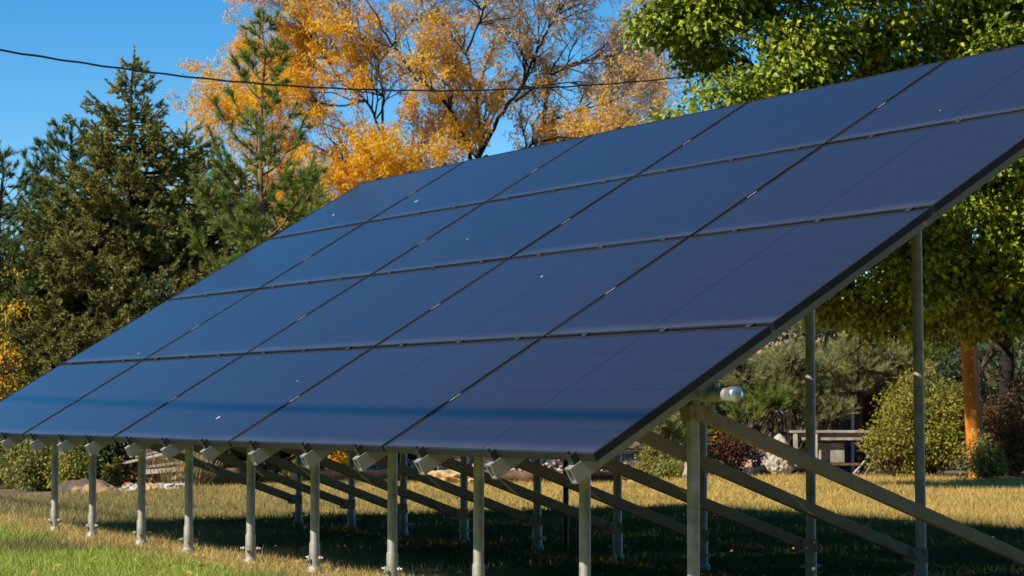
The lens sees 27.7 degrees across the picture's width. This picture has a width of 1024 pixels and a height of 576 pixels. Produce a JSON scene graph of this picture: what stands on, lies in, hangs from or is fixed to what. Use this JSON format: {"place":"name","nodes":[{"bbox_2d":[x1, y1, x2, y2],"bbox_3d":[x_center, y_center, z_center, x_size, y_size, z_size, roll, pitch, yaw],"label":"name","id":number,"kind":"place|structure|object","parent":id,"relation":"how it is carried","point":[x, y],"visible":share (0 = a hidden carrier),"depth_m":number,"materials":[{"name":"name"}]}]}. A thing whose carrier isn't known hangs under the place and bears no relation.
{"place":"outdoors","nodes":[
{"label":"outdoors","id":0,"kind":"place"},
{"bbox_2d":[320,458,626,471],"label":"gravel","id":1,"kind":"structure","parent":0,"point":[556,465],"depth_m":27.84,"materials":[{"name":"stone"}]},
{"bbox_2d":[0,0,1011,301],"label":"sky","id":2,"kind":"structure","parent":0,"point":[33,90],"materials":[{"name":"blue"}]},
{"bbox_2d":[0,471,1023,575],"bbox_3d":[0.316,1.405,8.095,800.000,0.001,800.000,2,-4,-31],"label":"lawn","id":3,"kind":"structure","parent":0,"point":[511,560],"depth_m":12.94,"materials":[{"name":"plant"}]},
{"bbox_2d":[58,478,119,494],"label":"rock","id":4,"kind":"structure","parent":3,"relation":"on","point":[80,485],"depth_m":22.46,"materials":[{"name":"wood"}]},
{"bbox_2d":[119,483,137,491],"bbox_3d":[-4.190,2.201,22.828,0.274,0.117,0.196,0,-3,0],"label":"rock","id":5,"kind":"object","parent":3,"relation":"on","point":[131,486],"visible":0.48,"depth_m":22.77,"materials":[{"name":"stone"}]},
{"bbox_2d":[146,483,159,491],"bbox_3d":[-4.063,2.231,23.260,0.228,0.106,0.168,0,-3,0],"label":"rock","id":6,"kind":"object","parent":3,"relation":"on","point":[150,485],"visible":0.34,"depth_m":23.22,"materials":[{"name":"beige stone"}]},
{"bbox_2d":[155,483,181,489],"bbox_3d":[-3.911,2.255,23.563,0.350,0.094,0.280,0,-3,0],"label":"rock","id":7,"kind":"object","parent":3,"relation":"on","point":[170,485],"visible":0.41,"depth_m":23.50,"materials":[{"name":"stone"}]},
{"bbox_2d":[289,469,416,482],"bbox_3d":[-1.961,2.343,25.814,1.614,0.187,0.213,1,-3,-19],"label":"log","id":8,"kind":"object","parent":3,"relation":"on","point":[380,474],"visible":0.23,"depth_m":25.69,"materials":[{"name":"brown wood"}]},
{"bbox_2d":[427,469,473,483],"bbox_3d":[-0.714,2.326,25.556,0.685,0.187,0.510,0,-3,0],"label":"rock","id":9,"kind":"object","parent":3,"relation":"on","point":[448,475],"visible":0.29,"depth_m":25.38,"materials":[{"name":"beige stone"}]},
{"bbox_2d":[0,475,1022,575],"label":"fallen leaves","id":10,"kind":"object","parent":3,"relation":"on","point":[337,569],"visible":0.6,"depth_m":13.59,"materials":[{"name":"brown plant"}]},
{"bbox_2d":[0,45,1023,575],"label":"solar array","id":11,"kind":"object","parent":3,"relation":"on","point":[584,307],"visible":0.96,"depth_m":11.22,"materials":[{"name":"blue glass"}]},
{"bbox_2d":[484,470,562,483],"bbox_3d":[0.168,2.335,25.628,1.070,0.198,0.203,1,-3,-10],"label":"log","id":12,"kind":"object","parent":3,"relation":"on","point":[511,475],"visible":0.27,"depth_m":25.54,"materials":[{"name":"brown wood"}]},
{"bbox_2d":[622,476,633,482],"bbox_3d":[1.414,2.366,26.100,0.536,0.169,0.412,0,-3,0],"label":"rock","id":13,"kind":"object","parent":3,"relation":"on","point":[624,479],"visible":0.07,"depth_m":25.95,"materials":[{"name":"beige stone"}]},
{"bbox_2d":[663,458,684,478],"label":"grass clump","id":14,"kind":"object","parent":3,"relation":"on","point":[678,468],"visible":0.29,"depth_m":27.06,"materials":[{"name":"green plant"}]},
{"bbox_2d":[682,462,686,480],"bbox_3d":[2.279,2.195,26.582,0.113,0.538,1.021,-1,-3,11],"label":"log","id":15,"kind":"object","parent":3,"relation":"on","point":[684,475],"visible":0.22,"depth_m":26.15,"materials":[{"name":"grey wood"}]},
{"bbox_2d":[763,434,794,475],"bbox_3d":[3.681,2.295,28.571,0.453,0.586,0.301,0,-3,0],"label":"holey rock","id":16,"kind":"object","parent":3,"relation":"on","point":[774,464],"visible":0.53,"depth_m":28.46,"materials":[{"name":"stone"}]},
{"bbox_2d":[627,321,1023,448],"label":"woodland","id":17,"kind":"object","parent":3,"relation":"on","point":[720,410],"visible":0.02,"depth_m":41.78,"materials":[{"name":"green plant"}]},
{"bbox_2d":[856,406,937,477],"bbox_3d":[5.155,2.070,27.823,1.128,0.989,1.047,2,-4,-31],"label":"leafy shrub","id":18,"kind":"object","parent":3,"relation":"on","point":[897,452],"visible":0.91,"depth_m":27.73,"materials":[{"name":"green plant"}]},
{"bbox_2d":[946,41,983,478],"bbox_3d":[5.999,-0.438,27.568,0.544,5.937,0.209,1,-4,-20],"label":"utility pole","id":19,"kind":"object","parent":3,"relation":"on","point":[971,392],"visible":0.36,"depth_m":27.42,"materials":[{"name":"orange wood"}]},
{"bbox_2d":[0,45,910,91],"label":"utility wire","id":20,"kind":"object","parent":19,"relation":"attached to","point":[34,55],"visible":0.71,"depth_m":20.89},
{"bbox_2d":[951,429,1015,479],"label":"leafy shrub","id":21,"kind":"object","parent":3,"relation":"on","point":[987,461],"visible":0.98,"depth_m":26.85,"materials":[{"name":"green plant"}]},
{"bbox_2d":[0,440,1023,495],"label":"garden bed","id":22,"kind":"object","parent":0,"point":[629,453],"depth_m":31.54,"materials":[{"name":"soil"}]},
{"bbox_2d":[0,267,31,482],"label":"leafy shrub","id":23,"kind":"object","parent":22,"relation":"on","point":[13,354],"visible":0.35,"depth_m":25.63,"materials":[{"name":"yellow plant"}]},
{"bbox_2d":[1,151,74,307],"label":"pine tree","id":24,"kind":"object","parent":22,"relation":"on","point":[48,162],"visible":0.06,"depth_m":28.60,"materials":[{"name":"green plant"}]},
{"bbox_2d":[0,140,78,400],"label":"pine tree","id":25,"kind":"object","parent":22,"relation":"on","point":[6,235],"visible":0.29,"depth_m":26.96,"materials":[{"name":"green plant"}]},
{"bbox_2d":[0,240,85,378],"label":"spruce tree","id":26,"kind":"object","parent":22,"relation":"on","point":[5,297],"visible":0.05,"depth_m":26.98,"materials":[{"name":"green plant"}]},
{"bbox_2d":[0,437,103,490],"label":"leafy shrub","id":27,"kind":"object","parent":22,"relation":"on","point":[33,478],"visible":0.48,"depth_m":23.28,"materials":[{"name":"green plant"}]},
{"bbox_2d":[35,442,101,492],"bbox_3d":[-4.869,1.924,22.840,0.658,0.686,0.685,-2,-4,35],"label":"leafy shrub","id":28,"kind":"object","parent":22,"relation":"on","point":[68,469],"visible":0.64,"depth_m":22.81,"materials":[{"name":"green plant"}]},
{"bbox_2d":[0,112,140,373],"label":"pine tree","id":29,"kind":"object","parent":22,"relation":"on","point":[75,154],"visible":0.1,"depth_m":28.98,"materials":[{"name":"green plant"}]},
{"bbox_2d":[0,313,150,488],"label":"spruce tree","id":30,"kind":"object","parent":22,"relation":"on","point":[48,343],"visible":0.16,"depth_m":25.61,"materials":[{"name":"green plant"}]},
{"bbox_2d":[99,462,116,485],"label":"garden seedling","id":31,"kind":"object","parent":22,"relation":"on","point":[108,472],"visible":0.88,"depth_m":23.43,"materials":[{"name":"green plant"}]},
{"bbox_2d":[73,441,148,484],"bbox_3d":[-4.954,1.926,25.029,1.076,0.957,1.114,2,-4,-31],"label":"leafy shrub","id":32,"kind":"object","parent":22,"relation":"on","point":[106,453],"visible":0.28,"depth_m":24.80,"materials":[{"name":"green plant"}]},
{"bbox_2d":[0,213,233,471],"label":"spruce tree","id":33,"kind":"object","parent":22,"relation":"on","point":[111,281],"visible":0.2,"depth_m":26.52,"materials":[{"name":"green plant"}]},
{"bbox_2d":[111,454,125,487],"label":"garden seedling","id":34,"kind":"object","parent":22,"relation":"on","point":[118,463],"visible":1,"depth_m":23.54,"materials":[{"name":"green plant"}]},
{"bbox_2d":[100,442,170,483],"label":"leafy shrub","id":35,"kind":"object","parent":22,"relation":"on","point":[127,467],"visible":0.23,"depth_m":24.91,"materials":[{"name":"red plant"}]},
{"bbox_2d":[0,45,309,484],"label":"spruce tree","id":36,"kind":"object","parent":22,"relation":"on","point":[106,159],"visible":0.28,"depth_m":27.12,"materials":[{"name":"green plant"}]},
{"bbox_2d":[146,448,164,483],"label":"bare shrub","id":37,"kind":"object","parent":22,"relation":"on","point":[148,460],"visible":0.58,"depth_m":24.52,"materials":[{"name":"brown plant"}]},
{"bbox_2d":[99,270,229,483],"bbox_3d":[-4.600,1.261,26.649,2.773,2.967,2.710,-1,-4,20],"label":"spruce tree","id":38,"kind":"object","parent":22,"relation":"on","point":[170,295],"visible":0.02,"depth_m":26.55,"materials":[{"name":"green plant"}]},
{"bbox_2d":[129,444,223,486],"bbox_3d":[-3.873,2.019,24.575,1.400,0.684,1.361,2,-4,-31],"label":"grass clump","id":39,"kind":"object","parent":22,"relation":"on","point":[162,477],"visible":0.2,"depth_m":24.38,"materials":[{"name":"plant"}]},
{"bbox_2d":[113,453,162,465],"bbox_3d":[-4.332,2.005,24.368,0.720,0.030,0.050,-13,-3,-4],"label":"plank","id":40,"kind":"object","parent":39,"relation":"on","point":[136,460],"visible":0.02,"depth_m":24.35,"materials":[{"name":"grey wood"}]},
{"bbox_2d":[183,450,232,468],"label":"leafy shrub","id":41,"kind":"object","parent":22,"relation":"on","point":[211,460],"depth_m":25.57,"materials":[{"name":"green plant"}]},
{"bbox_2d":[196,467,255,485],"bbox_3d":[-3.550,2.293,25.203,0.233,0.230,0.964,-3,-5,43],"label":"log","id":42,"kind":"object","parent":22,"relation":"on","point":[220,479],"visible":0.31,"depth_m":25.15,"materials":[{"name":"brown wood"}]},
{"bbox_2d":[107,198,345,476],"bbox_3d":[-4.056,0.894,28.077,4.662,4.388,4.820,-1,-4,23],"label":"spruce tree","id":43,"kind":"object","parent":22,"relation":"on","point":[228,251],"visible":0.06,"depth_m":27.89,"materials":[{"name":"green plant"}]},
{"bbox_2d":[143,5,330,465],"bbox_3d":[-3.186,-0.596,26.674,3.302,6.160,2.963,2,-4,-31],"label":"pine tree","id":44,"kind":"object","parent":22,"relation":"on","point":[243,226],"visible":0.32,"depth_m":26.48,"materials":[{"name":"green plant"}]},
{"bbox_2d":[104,120,417,458],"bbox_3d":[-4.780,0.881,29.536,7.406,6.599,8.195,2,-4,-31],"label":"spruce tree","id":45,"kind":"object","parent":22,"relation":"on","point":[205,169],"depth_m":29.46,"materials":[{"name":"green plant"}]},
{"bbox_2d":[238,452,287,473],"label":"leafy shrub","id":46,"kind":"object","parent":22,"relation":"on","point":[276,469],"visible":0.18,"depth_m":26.44,"materials":[{"name":"green plant"}]},
{"bbox_2d":[248,162,330,235],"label":"pine tree","id":47,"kind":"object","parent":22,"relation":"on","point":[319,195],"visible":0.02,"depth_m":29.00,"materials":[{"name":"green plant"}]},
{"bbox_2d":[324,451,357,469],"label":"leafy shrub","id":48,"kind":"object","parent":22,"relation":"on","point":[339,457],"visible":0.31,"depth_m":26.82,"materials":[{"name":"yellow plant"}]},
{"bbox_2d":[385,453,469,469],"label":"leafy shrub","id":49,"kind":"object","parent":22,"relation":"on","point":[412,457],"visible":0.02,"depth_m":28.83,"materials":[{"name":"green plant"}]},
{"bbox_2d":[164,0,710,243],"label":"honey locust tree","id":50,"kind":"object","parent":22,"relation":"on","point":[378,156],"visible":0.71,"depth_m":35.56,"materials":[{"name":"orange plant"}]},
{"bbox_2d":[455,456,547,468],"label":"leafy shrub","id":51,"kind":"object","parent":22,"relation":"on","point":[487,459],"depth_m":29.33,"materials":[{"name":"green plant"}]},
{"bbox_2d":[562,449,633,470],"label":"leafy shrub","id":52,"kind":"object","parent":22,"relation":"on","point":[622,462],"visible":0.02,"depth_m":29.79,"materials":[{"name":"green plant"}]},
{"bbox_2d":[591,469,641,482],"bbox_3d":[1.249,2.359,25.915,0.186,0.173,1.040,-3,-5,44],"label":"log","id":53,"kind":"object","parent":22,"relation":"on","point":[599,476],"visible":0.34,"depth_m":25.69,"materials":[{"name":"brown wood"}]},
{"bbox_2d":[632,443,665,474],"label":"leafy shrub","id":54,"kind":"object","parent":22,"relation":"on","point":[652,455],"visible":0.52,"depth_m":27.93,"materials":[{"name":"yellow plant"}]},
{"bbox_2d":[630,411,686,457],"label":"pine","id":55,"kind":"object","parent":22,"relation":"on","point":[664,432],"visible":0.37,"depth_m":28.24,"materials":[{"name":"green plant"}]},
{"bbox_2d":[640,451,684,478],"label":"leafy shrub","id":56,"kind":"object","parent":22,"relation":"on","point":[659,470],"visible":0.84,"depth_m":27.18,"materials":[{"name":"green plant"}]},
{"bbox_2d":[652,387,721,461],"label":"pine","id":57,"kind":"object","parent":22,"relation":"on","point":[684,425],"visible":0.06,"depth_m":28.87,"materials":[{"name":"green plant"}]},
{"bbox_2d":[677,422,720,474],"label":"leafy shrub","id":58,"kind":"object","parent":22,"relation":"on","point":[710,446],"visible":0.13,"depth_m":28.82,"materials":[{"name":"green plant"}]},
{"bbox_2d":[707,430,758,471],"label":"leafy shrub","id":59,"kind":"object","parent":22,"relation":"on","point":[727,448],"visible":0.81,"depth_m":28.65,"materials":[{"name":"red plant"}]},
{"bbox_2d":[740,459,763,470],"bbox_3d":[3.523,2.623,30.698,0.391,0.188,0.269,0,-3,0],"label":"rock","id":60,"kind":"object","parent":22,"relation":"on","point":[749,464],"visible":0.19,"depth_m":30.63,"materials":[{"name":"beige stone"}]},
{"bbox_2d":[718,373,798,465],"bbox_3d":[3.504,1.924,29.618,1.191,1.446,0.929,-2,-4,26],"label":"pine","id":61,"kind":"object","parent":22,"relation":"on","point":[765,398],"visible":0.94,"depth_m":29.51,"materials":[{"name":"green plant"}]},
{"bbox_2d":[742,418,774,467],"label":"bare shrub","id":62,"kind":"object","parent":22,"relation":"on","point":[755,459],"visible":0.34,"depth_m":29.14,"materials":[{"name":"brown plant"}]},
{"bbox_2d":[744,466,805,475],"bbox_3d":[3.751,2.543,28.878,1.258,0.159,0.152,2,-4,-34],"label":"rock","id":63,"kind":"object","parent":22,"relation":"on","point":[761,470],"visible":0.34,"depth_m":28.63,"materials":[{"name":"black stone"}]},
{"bbox_2d":[719,333,835,437],"bbox_3d":[3.811,1.635,30.067,1.807,2.075,1.650,-1,-4,21],"label":"pine","id":64,"kind":"object","parent":22,"relation":"on","point":[791,366],"visible":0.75,"depth_m":29.86,"materials":[{"name":"green plant"}]},
{"bbox_2d":[780,321,848,440],"bbox_3d":[4.782,1.511,32.094,1.301,2.557,1.504,2,-4,-31],"label":"pine","id":65,"kind":"object","parent":22,"relation":"on","point":[798,330],"visible":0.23,"depth_m":31.99,"materials":[{"name":"green plant"}]},
{"bbox_2d":[614,0,1023,423],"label":"maple tree","id":66,"kind":"object","parent":22,"relation":"on","point":[982,299],"visible":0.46,"depth_m":24.21,"materials":[{"name":"green plant"}]},
{"bbox_2d":[792,372,861,440],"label":"pine","id":67,"kind":"object","parent":22,"relation":"on","point":[824,404],"visible":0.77,"depth_m":29.84,"materials":[{"name":"green plant"}]},
{"bbox_2d":[788,430,886,465],"bbox_3d":[4.651,2.337,29.564,1.400,0.618,0.420,0,-3,0],"label":"garden bench","id":68,"kind":"object","parent":22,"relation":"on","point":[851,435],"visible":0.48,"depth_m":29.41,"materials":[{"name":"grey wood"}]},
{"bbox_2d":[817,441,844,462],"bbox_3d":[4.544,2.337,29.614,0.380,0.302,0.240,0,-3,0],"label":"storage box","id":69,"kind":"object","parent":68,"relation":"on","point":[830,451],"visible":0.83,"depth_m":29.50,"materials":[{"name":"grey wood"}]},
{"bbox_2d":[838,393,850,470],"bbox_3d":[4.910,2.129,30.679,0.180,1.149,0.077,0,-3,0],"label":"blue board","id":70,"kind":"object","parent":22,"relation":"on","point":[845,424],"visible":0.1,"depth_m":30.66,"materials":[{"name":"paint"}]},
{"bbox_2d":[851,404,854,471],"bbox_3d":[4.967,2.185,30.267,0.055,1.000,0.055,-1,-3,14],"label":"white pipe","id":71,"kind":"object","parent":22,"relation":"on","point":[852,443],"visible":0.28,"depth_m":30.25,"materials":[{"name":"white plastic"}]},
{"bbox_2d":[825,389,895,469],"bbox_3d":[5.253,2.119,31.151,1.100,1.215,0.600,0,-3,0],"label":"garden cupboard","id":72,"kind":"object","parent":22,"relation":"on","point":[867,407],"visible":0.16,"depth_m":31.34,"materials":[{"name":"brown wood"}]},
{"bbox_2d":[853,450,874,473],"bbox_3d":[5.084,2.435,29.715,0.037,0.434,1.126,-2,-4,30],"label":"stick","id":73,"kind":"object","parent":22,"relation":"on","point":[861,465],"visible":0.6,"depth_m":29.49,"materials":[{"name":"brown wood"}]},
{"bbox_2d":[815,326,912,471],"bbox_3d":[5.047,1.584,30.585,1.638,2.236,1.690,-2,-4,35],"label":"pine","id":74,"kind":"object","parent":22,"relation":"on","point":[845,359],"visible":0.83,"depth_m":30.34,"materials":[{"name":"green plant"}]},
{"bbox_2d":[825,328,908,422],"bbox_3d":[5.663,1.680,34.070,1.905,2.470,1.955,2,-4,-31],"label":"leafy shrub","id":75,"kind":"object","parent":22,"relation":"on","point":[887,379],"visible":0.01,"depth_m":33.88,"materials":[{"name":"green plant"}]},
{"bbox_2d":[859,344,938,428],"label":"pine","id":76,"kind":"object","parent":22,"relation":"on","point":[902,368],"visible":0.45,"depth_m":30.68,"materials":[{"name":"green plant"}]},
{"bbox_2d":[864,359,981,476],"bbox_3d":[5.612,1.755,28.411,1.599,1.666,1.742,0,-3,5],"label":"leafy shrub","id":77,"kind":"object","parent":22,"relation":"on","point":[941,440],"visible":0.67,"depth_m":28.13,"materials":[{"name":"green plant"}]},
{"bbox_2d":[893,325,956,366],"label":"pine","id":78,"kind":"object","parent":22,"relation":"on","point":[930,351],"visible":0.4,"depth_m":30.78,"materials":[{"name":"green plant"}]},
{"bbox_2d":[936,330,1023,411],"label":"pine","id":79,"kind":"object","parent":22,"relation":"on","point":[986,358],"visible":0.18,"depth_m":31.42,"materials":[{"name":"plant"}]},
{"bbox_2d":[955,335,1023,461],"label":"leafy shrub","id":80,"kind":"object","parent":22,"relation":"on","point":[1018,366],"visible":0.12,"depth_m":33.36,"materials":[{"name":"plant"}]},
{"bbox_2d":[956,363,1023,476],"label":"leafy shrub","id":81,"kind":"object","parent":22,"relation":"on","point":[1011,433],"visible":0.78,"depth_m":28.06,"materials":[{"name":"red plant"}]},
{"bbox_2d":[1010,374,1023,474],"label":"leafy shrub","id":82,"kind":"object","parent":22,"relation":"on","point":[1020,375],"visible":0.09,"depth_m":29.03,"materials":[{"name":"green plant"}]},
{"bbox_2d":[718,335,846,451],"bbox_3d":[4.480,1.788,33.464,2.188,2.240,2.266,2,-4,-31],"label":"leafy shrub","id":83,"kind":"object","parent":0,"point":[789,420],"visible":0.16,"depth_m":33.26,"materials":[{"name":"green plant"}]},
{"bbox_2d":[708,322,1023,440],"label":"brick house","id":84,"kind":"structure","parent":0,"point":[801,374],"depth_m":60.62,"materials":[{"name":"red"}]},
{"bbox_2d":[905,344,1000,466],"bbox_3d":[6.842,1.732,33.001,1.906,2.256,1.856,1,-4,-22],"label":"bush","id":85,"kind":"object","parent":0,"point":[946,370],"visible":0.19,"depth_m":32.63,"materials":[{"name":"green plant"}]},
{"bbox_3d":[-3.878,2.298,24.413,0.320,0.066,0.110,-6,-3,-1],"label":"plank","id":86,"kind":"object","parent":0,"visible":0},
{"bbox_3d":[-3.892,2.217,24.402,0.300,0.060,0.110,-5,-3,1],"label":"plank","id":87,"kind":"object","parent":86,"relation":"on","visible":0},
{"bbox_2d":[146,467,184,473],"bbox_3d":[-4.093,2.146,24.391,0.500,0.054,0.110,-4,-3,-1],"label":"plank","id":88,"kind":"object","parent":87,"relation":"on","point":[155,471],"visible":0.4,"depth_m":24.34,"materials":[{"name":"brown wood"}]},
{"bbox_2d":[146,461,183,467],"bbox_3d":[-4.090,2.079,24.440,0.460,0.030,0.110,-7,-3,-4],"label":"plank","id":89,"kind":"object","parent":88,"relation":"on","point":[150,466],"visible":0.44,"depth_m":24.38,"materials":[{"name":"grey wood"}]}
]}

